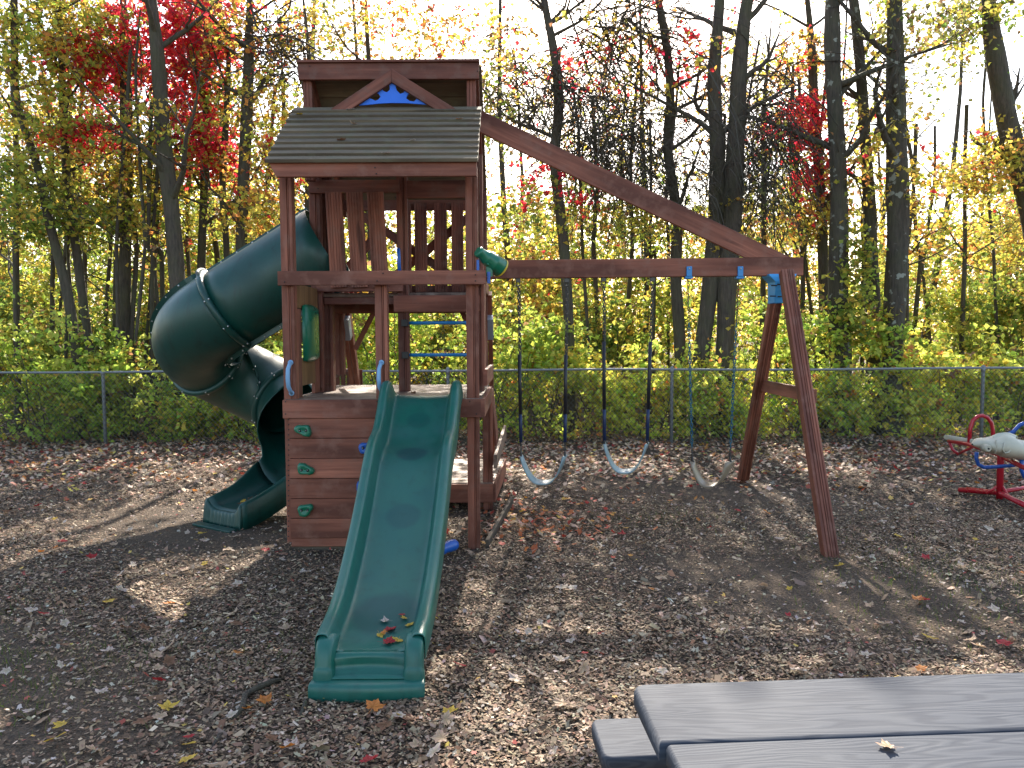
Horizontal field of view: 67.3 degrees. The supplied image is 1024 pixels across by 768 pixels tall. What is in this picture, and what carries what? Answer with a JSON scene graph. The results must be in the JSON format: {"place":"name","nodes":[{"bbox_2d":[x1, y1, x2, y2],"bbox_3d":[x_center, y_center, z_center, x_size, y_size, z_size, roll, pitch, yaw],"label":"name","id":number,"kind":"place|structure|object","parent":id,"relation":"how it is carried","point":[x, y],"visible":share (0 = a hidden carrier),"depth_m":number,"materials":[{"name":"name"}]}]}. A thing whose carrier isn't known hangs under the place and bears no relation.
{"place":"outdoors","nodes":[
{"label":"outdoors","id":0,"kind":"place"},
{"bbox_2d":[0,340,1023,767],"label":"ground","id":1,"kind":"structure","parent":0,"point":[782,566],"depth_m":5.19,"materials":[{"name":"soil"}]},
{"bbox_2d":[0,83,48,429],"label":"sapling tree","id":2,"kind":"object","parent":1,"relation":"on","point":[14,264],"visible":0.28,"depth_m":14.09,"materials":[{"name":"grey plant"}]},
{"bbox_2d":[0,305,48,432],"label":"bush","id":3,"kind":"object","parent":1,"relation":"on","point":[4,359],"visible":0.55,"depth_m":12.74,"materials":[{"name":"green plant"}]},
{"bbox_2d":[0,267,52,425],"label":"tall bush","id":4,"kind":"object","parent":1,"relation":"on","point":[6,312],"visible":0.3,"depth_m":14.93,"materials":[{"name":"green plant"}]},
{"bbox_2d":[1,41,93,423],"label":"sapling tree","id":5,"kind":"object","parent":1,"relation":"on","point":[52,281],"visible":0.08,"depth_m":15.06,"materials":[{"name":"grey plant"}]},
{"bbox_2d":[0,0,115,290],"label":"sapling tree","id":6,"kind":"object","parent":1,"relation":"on","point":[67,250],"visible":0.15,"depth_m":13.92,"materials":[{"name":"grey plant"}]},
{"bbox_2d":[9,0,106,290],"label":"sapling tree","id":7,"kind":"object","parent":1,"relation":"on","point":[84,258],"visible":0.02,"depth_m":15.82,"materials":[{"name":"grey plant"}]},
{"bbox_2d":[0,0,120,438],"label":"slender tree","id":8,"kind":"object","parent":1,"relation":"on","point":[13,22],"visible":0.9,"depth_m":12.66,"materials":[{"name":"yellow plant"}]},
{"bbox_2d":[0,93,144,351],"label":"sapling tree","id":9,"kind":"object","parent":1,"relation":"on","point":[61,297],"visible":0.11,"depth_m":15.51,"materials":[{"name":"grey plant"}]},
{"bbox_2d":[1,38,144,363],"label":"sapling tree","id":10,"kind":"object","parent":1,"relation":"on","point":[80,107],"visible":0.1,"depth_m":14.76,"materials":[{"name":"grey plant"}]},
{"bbox_2d":[0,275,148,425],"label":"tall bush","id":11,"kind":"object","parent":1,"relation":"on","point":[46,348],"visible":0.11,"depth_m":14.82,"materials":[{"name":"green plant"}]},
{"bbox_2d":[0,292,163,443],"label":"bush","id":12,"kind":"object","parent":1,"relation":"on","point":[62,365],"visible":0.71,"depth_m":12.65,"materials":[{"name":"green plant"}]},
{"bbox_2d":[9,47,160,428],"bbox_3d":[-8.576,-2.777,14.461,3.687,7.220,2.628,0,3,0],"label":"sapling tree","id":13,"kind":"object","parent":1,"relation":"on","point":[66,331],"visible":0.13,"depth_m":14.30,"materials":[{"name":"grey plant"}]},
{"bbox_2d":[11,160,165,369],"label":"sapling tree","id":14,"kind":"object","parent":1,"relation":"on","point":[113,314],"visible":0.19,"depth_m":14.55,"materials":[{"name":"grey plant"}]},
{"bbox_2d":[1,0,191,433],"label":"slender tree","id":15,"kind":"object","parent":1,"relation":"on","point":[74,248],"visible":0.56,"depth_m":13.26,"materials":[{"name":"grey plant"}]},
{"bbox_2d":[34,0,162,395],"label":"sapling tree","id":16,"kind":"object","parent":1,"relation":"on","point":[134,286],"visible":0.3,"depth_m":14.09,"materials":[{"name":"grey plant"}]},
{"bbox_2d":[0,1,198,434],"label":"sapling tree","id":17,"kind":"object","parent":1,"relation":"on","point":[122,178],"visible":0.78,"depth_m":13.10,"materials":[{"name":"grey plant"}]},
{"bbox_2d":[65,74,134,325],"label":"sapling tree","id":18,"kind":"object","parent":1,"relation":"on","point":[108,278],"visible":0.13,"depth_m":15.37,"materials":[{"name":"grey plant"}]},
{"bbox_2d":[29,0,178,419],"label":"maple tree","id":19,"kind":"object","parent":1,"relation":"on","point":[125,281],"visible":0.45,"depth_m":13.71,"materials":[{"name":"red plant"}]},
{"bbox_2d":[50,279,160,424],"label":"tall bush","id":20,"kind":"object","parent":1,"relation":"on","point":[105,327],"visible":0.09,"depth_m":14.82,"materials":[{"name":"green plant"}]},
{"bbox_2d":[35,4,199,432],"bbox_3d":[-7.057,-2.963,12.837,2.875,7.768,3.279,0,3,0],"label":"sapling tree","id":21,"kind":"object","parent":1,"relation":"on","point":[153,215],"visible":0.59,"depth_m":13.33,"materials":[{"name":"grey plant"}]},
{"bbox_2d":[21,332,214,443],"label":"bush","id":22,"kind":"object","parent":1,"relation":"on","point":[94,417],"visible":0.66,"depth_m":12.56,"materials":[{"name":"green plant"}]},
{"bbox_2d":[39,69,227,433],"bbox_3d":[-6.391,-2.272,13.423,1.993,6.313,2.858,3,5,43],"label":"sapling tree","id":23,"kind":"object","parent":1,"relation":"on","point":[153,256],"visible":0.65,"depth_m":13.33,"materials":[{"name":"grey plant"}]},
{"bbox_2d":[49,0,237,438],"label":"grey tree","id":24,"kind":"object","parent":1,"relation":"on","point":[164,162],"visible":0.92,"depth_m":12.67,"materials":[{"name":"brown plant"}]},
{"bbox_2d":[96,10,198,424],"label":"sapling tree","id":25,"kind":"object","parent":1,"relation":"on","point":[148,321],"visible":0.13,"depth_m":14.68,"materials":[{"name":"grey plant"}]},
{"bbox_2d":[111,100,198,421],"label":"sapling tree","id":26,"kind":"object","parent":1,"relation":"on","point":[156,406],"visible":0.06,"depth_m":14.62,"materials":[{"name":"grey plant"}]},
{"bbox_2d":[84,0,241,435],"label":"sapling tree","id":27,"kind":"object","parent":1,"relation":"on","point":[119,139],"visible":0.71,"depth_m":12.96,"materials":[{"name":"grey plant"}]},
{"bbox_2d":[109,84,217,383],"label":"sapling tree","id":28,"kind":"object","parent":1,"relation":"on","point":[162,257],"visible":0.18,"depth_m":14.56,"materials":[{"name":"yellow plant"}]},
{"bbox_2d":[91,85,258,276],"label":"sapling tree","id":29,"kind":"object","parent":1,"relation":"on","point":[188,264],"visible":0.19,"depth_m":15.22,"materials":[{"name":"yellow plant"}]},
{"bbox_2d":[98,258,273,422],"bbox_3d":[-6.099,-0.675,15.002,3.865,3.471,1.627,0,3,0],"label":"tall bush","id":30,"kind":"object","parent":1,"relation":"on","point":[166,285],"visible":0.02,"depth_m":14.86,"materials":[{"name":"green plant"}]},
{"bbox_2d":[138,376,257,441],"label":"bush","id":31,"kind":"object","parent":1,"relation":"on","point":[221,424],"visible":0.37,"depth_m":12.62,"materials":[{"name":"green plant"}]},
{"bbox_2d":[109,0,297,268],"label":"maple tree","id":32,"kind":"object","parent":1,"relation":"on","point":[206,105],"visible":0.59,"depth_m":13.93,"materials":[{"name":"red plant"}]},
{"bbox_2d":[102,1,315,426],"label":"sapling tree","id":33,"kind":"object","parent":1,"relation":"on","point":[224,160],"visible":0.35,"depth_m":14.05,"materials":[{"name":"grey plant"}]},
{"bbox_2d":[182,30,301,250],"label":"sapling tree","id":34,"kind":"object","parent":1,"relation":"on","point":[269,186],"visible":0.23,"depth_m":14.60,"materials":[{"name":"yellow plant"}]},
{"bbox_2d":[231,678,284,719],"bbox_3d":[-1.216,1.459,3.581,0.091,0.048,0.494,0,3,12],"label":"stick","id":35,"kind":"object","parent":1,"relation":"on","point":[252,690],"visible":0.97,"depth_m":3.62,"materials":[{"name":"grey wood"}]},
{"bbox_2d":[162,0,360,431],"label":"forked tree","id":36,"kind":"object","parent":1,"relation":"on","point":[247,195],"visible":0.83,"depth_m":13.33,"materials":[{"name":"yellow plant"}]},
{"bbox_2d":[253,0,339,221],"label":"sapling tree","id":37,"kind":"object","parent":1,"relation":"on","point":[282,98],"visible":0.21,"depth_m":15.12,"materials":[{"name":"grey plant"}]},
{"bbox_2d":[250,0,350,354],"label":"sapling tree","id":38,"kind":"object","parent":1,"relation":"on","point":[309,17],"visible":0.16,"depth_m":14.61,"materials":[{"name":"yellow plant"}]},
{"bbox_2d":[258,314,389,377],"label":"tall bush","id":39,"kind":"object","parent":1,"relation":"on","point":[278,337],"visible":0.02,"depth_m":14.66,"materials":[{"name":"green plant"}]},
{"bbox_2d":[255,329,397,444],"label":"bush","id":40,"kind":"object","parent":1,"relation":"on","point":[276,351],"visible":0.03,"depth_m":12.90,"materials":[{"name":"green plant"}]},
{"bbox_2d":[366,699,385,711],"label":"fallen leaf","id":41,"kind":"object","parent":1,"relation":"on","point":[375,705],"visible":1,"depth_m":3.45,"materials":[{"name":"orange plant"}]},
{"bbox_2d":[290,0,513,380],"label":"bare tree","id":42,"kind":"object","parent":1,"relation":"on","point":[362,16],"visible":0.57,"depth_m":15.94,"materials":[{"name":"yellow plant"}]},
{"bbox_2d":[345,313,466,384],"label":"tall bush","id":43,"kind":"object","parent":1,"relation":"on","point":[433,341],"visible":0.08,"depth_m":14.66,"materials":[{"name":"green plant"}]},
{"bbox_2d":[346,235,466,428],"bbox_3d":[-1.798,-0.654,12.781,2.896,3.564,1.975,0,3,0],"label":"bush","id":44,"kind":"object","parent":1,"relation":"on","point":[420,336],"visible":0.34,"depth_m":12.66,"materials":[{"name":"green plant"}]},
{"bbox_2d":[444,539,458,554],"bbox_3d":[-0.520,1.256,5.883,0.094,0.094,0.310,2,4,35],"label":"plastic toy","id":45,"kind":"object","parent":1,"relation":"on","point":[451,545],"visible":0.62,"depth_m":5.90,"materials":[{"name":"blue plastic"}]},
{"bbox_2d":[149,59,839,702],"bbox_3d":[-0.397,-0.672,6.172,6.193,4.044,5.499,0,3,0],"label":"wooden play set","id":46,"kind":"object","parent":1,"relation":"on","point":[371,481],"visible":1,"depth_m":6.38,"materials":[{"name":"red wood"}]},
{"bbox_2d":[302,304,319,361],"bbox_3d":[-1.664,-0.424,6.426,0.060,0.480,0.412,0,3,0],"label":"bubble window","id":47,"kind":"structure","parent":46,"relation":"in","point":[310,314],"depth_m":6.29,"materials":[{"name":"green plastic"}]},
{"bbox_2d":[515,278,568,484],"bbox_3d":[0.282,-0.017,7.112,0.491,1.906,0.113,0,3,0],"label":"swing","id":48,"kind":"object","parent":46,"relation":"hanging from","point":[532,478],"visible":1,"depth_m":7.11,"materials":[{"name":"metal"}]},
{"bbox_2d":[601,277,654,473],"bbox_3d":[1.067,-0.074,7.108,0.496,1.810,0.113,0,3,0],"label":"swing","id":49,"kind":"object","parent":46,"relation":"hanging from","point":[615,467],"visible":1,"depth_m":7.10,"materials":[{"name":"metal"}]},
{"bbox_2d":[683,266,743,487],"bbox_3d":[1.850,-0.057,7.104,0.536,2.036,0.138,0,3,0],"label":"swing","id":50,"kind":"object","parent":46,"relation":"hanging from","point":[701,481],"visible":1,"depth_m":7.11,"materials":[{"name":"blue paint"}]},
{"bbox_2d":[427,279,563,421],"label":"tall bush","id":51,"kind":"object","parent":1,"relation":"on","point":[448,329],"visible":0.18,"depth_m":14.81,"materials":[{"name":"green plant"}]},
{"bbox_2d":[485,496,513,547],"bbox_3d":[-0.099,1.221,6.945,0.030,0.070,1.692,0,3,7],"label":"edging timber","id":52,"kind":"object","parent":1,"relation":"on","point":[498,524],"visible":1,"depth_m":6.73,"materials":[{"name":"wood"}]},
{"bbox_2d":[422,289,599,442],"bbox_3d":[-0.101,-0.180,12.707,3.256,2.740,1.839,0,3,0],"label":"bush","id":53,"kind":"object","parent":1,"relation":"on","point":[531,341],"visible":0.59,"depth_m":12.73,"materials":[{"name":"green plant"}]},
{"bbox_2d":[0,12,1023,407],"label":"woods","id":54,"kind":"object","parent":1,"relation":"on","point":[36,296],"visible":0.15,"depth_m":18.75,"materials":[{"name":"green plant"}]},
{"bbox_2d":[0,365,1023,445],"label":"chain link fence","id":55,"kind":"object","parent":1,"relation":"on","point":[672,369],"visible":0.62,"depth_m":11.90,"materials":[{"name":"metal"}]},
{"bbox_2d":[0,491,1023,767],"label":"leaf crumbs","id":56,"kind":"object","parent":1,"relation":"on","point":[454,753],"visible":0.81,"depth_m":4.27,"materials":[{"name":"brown plant"}]},
{"bbox_2d":[0,426,1023,506],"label":"leaf litter","id":57,"kind":"object","parent":1,"relation":"on","point":[55,454],"visible":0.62,"depth_m":10.61,"materials":[{"name":"brown plant"}]},
{"bbox_2d":[0,0,1023,406],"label":"branches","id":58,"kind":"object","parent":1,"relation":"on","point":[550,227],"depth_m":18.95,"materials":[{"name":"plant"}]},
{"bbox_2d":[466,281,648,422],"bbox_3d":[0.944,-0.531,14.841,3.732,2.890,1.488,-1,3,-13],"label":"tall bush","id":59,"kind":"object","parent":1,"relation":"on","point":[591,312],"visible":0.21,"depth_m":14.80,"materials":[{"name":"green plant"}]},
{"bbox_2d":[446,478,682,557],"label":"orange leaf litter","id":60,"kind":"object","parent":1,"relation":"on","point":[534,547],"visible":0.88,"depth_m":6.86,"materials":[{"name":"orange plant"}]},
{"bbox_2d":[449,0,685,432],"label":"crooked tree","id":61,"kind":"object","parent":1,"relation":"on","point":[557,87],"visible":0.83,"depth_m":12.63,"materials":[{"name":"grey plant"}]},
{"bbox_2d":[531,47,624,359],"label":"sapling tree","id":62,"kind":"object","parent":1,"relation":"on","point":[593,244],"visible":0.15,"depth_m":15.25,"materials":[{"name":"grey plant"}]},
{"bbox_2d":[524,7,634,421],"bbox_3d":[1.432,-3.231,14.529,3.083,8.014,1.817,-4,5,-43],"label":"sapling tree","id":63,"kind":"object","parent":1,"relation":"on","point":[584,285],"visible":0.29,"depth_m":14.44,"materials":[{"name":"grey plant"}]},
{"bbox_2d":[493,305,666,440],"bbox_3d":[1.077,-0.057,12.901,3.099,2.536,1.882,0,3,0],"label":"bush","id":64,"kind":"object","parent":1,"relation":"on","point":[581,362],"visible":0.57,"depth_m":12.61,"materials":[{"name":"green plant"}]},
{"bbox_2d":[536,277,741,422],"bbox_3d":[2.457,-0.708,14.978,3.251,3.257,2.349,-3,4,-35],"label":"tall bush","id":65,"kind":"object","parent":1,"relation":"on","point":[662,310],"visible":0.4,"depth_m":14.71,"materials":[{"name":"green plant"}]},
{"bbox_2d":[483,0,801,431],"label":"crooked tree","id":66,"kind":"object","parent":1,"relation":"on","point":[678,319],"visible":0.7,"depth_m":13.00,"materials":[{"name":"grey plant"}]},
{"bbox_2d":[596,2,697,397],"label":"sapling tree","id":67,"kind":"object","parent":1,"relation":"on","point":[628,295],"visible":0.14,"depth_m":15.44,"materials":[{"name":"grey plant"}]},
{"bbox_2d":[571,335,740,439],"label":"bush","id":68,"kind":"object","parent":1,"relation":"on","point":[658,407],"visible":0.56,"depth_m":12.56,"materials":[{"name":"green plant"}]},
{"bbox_2d":[605,55,707,424],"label":"sapling tree","id":69,"kind":"object","parent":1,"relation":"on","point":[652,252],"visible":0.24,"depth_m":14.45,"materials":[{"name":"yellow plant"}]},
{"bbox_2d":[635,20,703,417],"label":"sapling tree","id":70,"kind":"object","parent":1,"relation":"on","point":[668,340],"visible":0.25,"depth_m":15.31,"materials":[{"name":"grey plant"}]},
{"bbox_2d":[594,53,769,277],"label":"sapling tree","id":71,"kind":"object","parent":1,"relation":"on","point":[750,226],"visible":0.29,"depth_m":12.79,"materials":[{"name":"yellow plant"}]},
{"bbox_2d":[589,0,822,434],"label":"twin trunk tree","id":72,"kind":"object","parent":1,"relation":"on","point":[708,303],"visible":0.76,"depth_m":12.68,"materials":[{"name":"grey plant"}]},
{"bbox_2d":[650,15,791,418],"bbox_3d":[4.289,-3.706,14.819,3.574,8.897,2.025,-2,4,-29],"label":"sapling tree","id":73,"kind":"object","parent":1,"relation":"on","point":[763,290],"visible":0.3,"depth_m":14.82,"materials":[{"name":"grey plant"}]},
{"bbox_2d":[659,4,795,257],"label":"sapling tree","id":74,"kind":"object","parent":1,"relation":"on","point":[750,88],"visible":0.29,"depth_m":13.11,"materials":[{"name":"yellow plant"}]},
{"bbox_2d":[656,335,821,443],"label":"bush","id":75,"kind":"object","parent":1,"relation":"on","point":[741,402],"visible":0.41,"depth_m":12.58,"materials":[{"name":"green plant"}]},
{"bbox_2d":[651,0,857,436],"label":"twin trunk tree","id":76,"kind":"object","parent":1,"relation":"on","point":[726,297],"visible":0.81,"depth_m":12.55,"materials":[{"name":"grey plant"}]},
{"bbox_2d":[682,264,829,423],"bbox_3d":[4.782,-0.798,14.939,3.357,3.392,2.058,0,3,0],"label":"tall bush","id":77,"kind":"object","parent":1,"relation":"on","point":[756,345],"visible":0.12,"depth_m":14.77,"materials":[{"name":"green plant"}]},
{"bbox_2d":[691,65,827,319],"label":"sapling tree","id":78,"kind":"object","parent":1,"relation":"on","point":[803,194],"visible":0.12,"depth_m":14.91,"materials":[{"name":"brown plant"}]},
{"bbox_2d":[730,3,877,404],"bbox_3d":[5.505,-3.311,14.461,3.670,8.139,2.020,0,3,0],"label":"sapling tree","id":79,"kind":"object","parent":1,"relation":"on","point":[804,269],"visible":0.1,"depth_m":14.43,"materials":[{"name":"brown plant"}]},
{"bbox_2d":[708,0,905,428],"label":"red leaf tree","id":80,"kind":"object","parent":1,"relation":"on","point":[810,38],"visible":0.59,"depth_m":13.41,"materials":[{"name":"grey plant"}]},
{"bbox_2d":[592,673,1023,767],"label":"picnic table","id":81,"kind":"object","parent":1,"relation":"on","point":[959,721],"visible":1,"depth_m":1.84,"materials":[{"name":"grey wood"}]},
{"bbox_2d":[725,283,914,438],"bbox_3d":[5.034,-0.237,12.794,3.185,3.002,1.641,0,3,0],"label":"bush","id":82,"kind":"object","parent":1,"relation":"on","point":[879,327],"visible":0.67,"depth_m":12.53,"materials":[{"name":"green plant"}]},
{"bbox_2d":[781,63,905,262],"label":"sapling tree","id":83,"kind":"object","parent":1,"relation":"on","point":[880,235],"visible":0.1,"depth_m":13.99,"materials":[{"name":"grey plant"}]},
{"bbox_2d":[767,0,935,371],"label":"sapling tree","id":84,"kind":"object","parent":1,"relation":"on","point":[808,285],"visible":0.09,"depth_m":14.85,"materials":[{"name":"brown plant"}]},
{"bbox_2d":[800,89,931,429],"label":"sapling tree","id":85,"kind":"object","parent":1,"relation":"on","point":[881,186],"visible":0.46,"depth_m":12.99,"materials":[{"name":"yellow plant"}]},
{"bbox_2d":[795,0,946,432],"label":"thick tree","id":86,"kind":"object","parent":1,"relation":"on","point":[861,91],"visible":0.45,"depth_m":12.90,"materials":[{"name":"brown plant"}]},
{"bbox_2d":[746,0,997,436],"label":"thick tree","id":87,"kind":"object","parent":1,"relation":"on","point":[837,87],"visible":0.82,"depth_m":12.45,"materials":[{"name":"brown plant"}]},
{"bbox_2d":[159,0,970,295],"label":"hanging vines","id":88,"kind":"object","parent":87,"relation":"hanging from","point":[612,45],"visible":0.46,"depth_m":12.68,"materials":[{"name":"brown plant"}]},
{"bbox_2d":[794,51,962,385],"bbox_3d":[7.181,-3.152,15.006,4.889,7.742,2.460,-2,4,-21],"label":"sapling tree","id":89,"kind":"object","parent":1,"relation":"on","point":[917,294],"visible":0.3,"depth_m":14.86,"materials":[{"name":"yellow plant"}]},
{"bbox_2d":[811,312,972,439],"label":"bush","id":90,"kind":"object","parent":1,"relation":"on","point":[905,401],"visible":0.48,"depth_m":12.47,"materials":[{"name":"green plant"}]},
{"bbox_2d":[821,0,992,436],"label":"thick tree","id":91,"kind":"object","parent":1,"relation":"on","point":[899,198],"visible":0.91,"depth_m":12.39,"materials":[{"name":"brown plant"}]},
{"bbox_2d":[848,90,973,416],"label":"sapling tree","id":92,"kind":"object","parent":1,"relation":"on","point":[930,206],"visible":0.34,"depth_m":15.42,"materials":[{"name":"yellow plant"}]},
{"bbox_2d":[824,50,1013,379],"bbox_3d":[7.416,-2.836,13.402,3.182,7.296,3.671,0,3,0],"label":"sapling tree","id":93,"kind":"object","parent":1,"relation":"on","point":[919,225],"visible":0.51,"depth_m":13.48,"materials":[{"name":"yellow plant"}]},
{"bbox_2d":[848,256,1023,420],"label":"tall bush","id":94,"kind":"object","parent":1,"relation":"on","point":[954,319],"visible":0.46,"depth_m":14.66,"materials":[{"name":"green plant"}]},
{"bbox_2d":[856,311,1023,437],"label":"bush","id":95,"kind":"object","parent":1,"relation":"on","point":[988,361],"visible":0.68,"depth_m":12.49,"materials":[{"name":"green plant"}]},
{"bbox_2d":[861,0,1023,239],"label":"leaning tree","id":96,"kind":"object","parent":1,"relation":"on","point":[1007,147],"visible":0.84,"depth_m":13.23,"materials":[{"name":"yellow plant"}]},
{"bbox_2d":[910,4,1014,419],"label":"sapling tree","id":97,"kind":"object","parent":1,"relation":"on","point":[991,233],"visible":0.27,"depth_m":14.81,"materials":[{"name":"yellow plant"}]},
{"bbox_2d":[907,105,1020,422],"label":"sapling tree","id":98,"kind":"object","parent":1,"relation":"on","point":[964,238],"visible":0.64,"depth_m":14.36,"materials":[{"name":"yellow plant"}]},
{"bbox_2d":[919,240,1023,419],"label":"tall bush","id":99,"kind":"object","parent":1,"relation":"on","point":[1012,295],"visible":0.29,"depth_m":14.90,"materials":[{"name":"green plant"}]},
{"bbox_2d":[937,326,1023,436],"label":"bush","id":100,"kind":"object","parent":1,"relation":"on","point":[1017,377],"visible":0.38,"depth_m":12.69,"materials":[{"name":"green plant"}]},
{"bbox_2d":[944,414,1023,507],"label":"seesaw","id":101,"kind":"object","parent":1,"relation":"on","point":[1007,446],"visible":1,"depth_m":7.72,"materials":[{"name":"red paint"}]},
{"bbox_2d":[965,261,1023,411],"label":"tall bush","id":102,"kind":"object","parent":1,"relation":"on","point":[1015,315],"visible":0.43,"depth_m":14.92,"materials":[{"name":"green plant"}]},
{"bbox_2d":[0,0,1023,340],"label":"sky","id":103,"kind":"structure","parent":0,"point":[794,7],"materials":[{"name":"white"}]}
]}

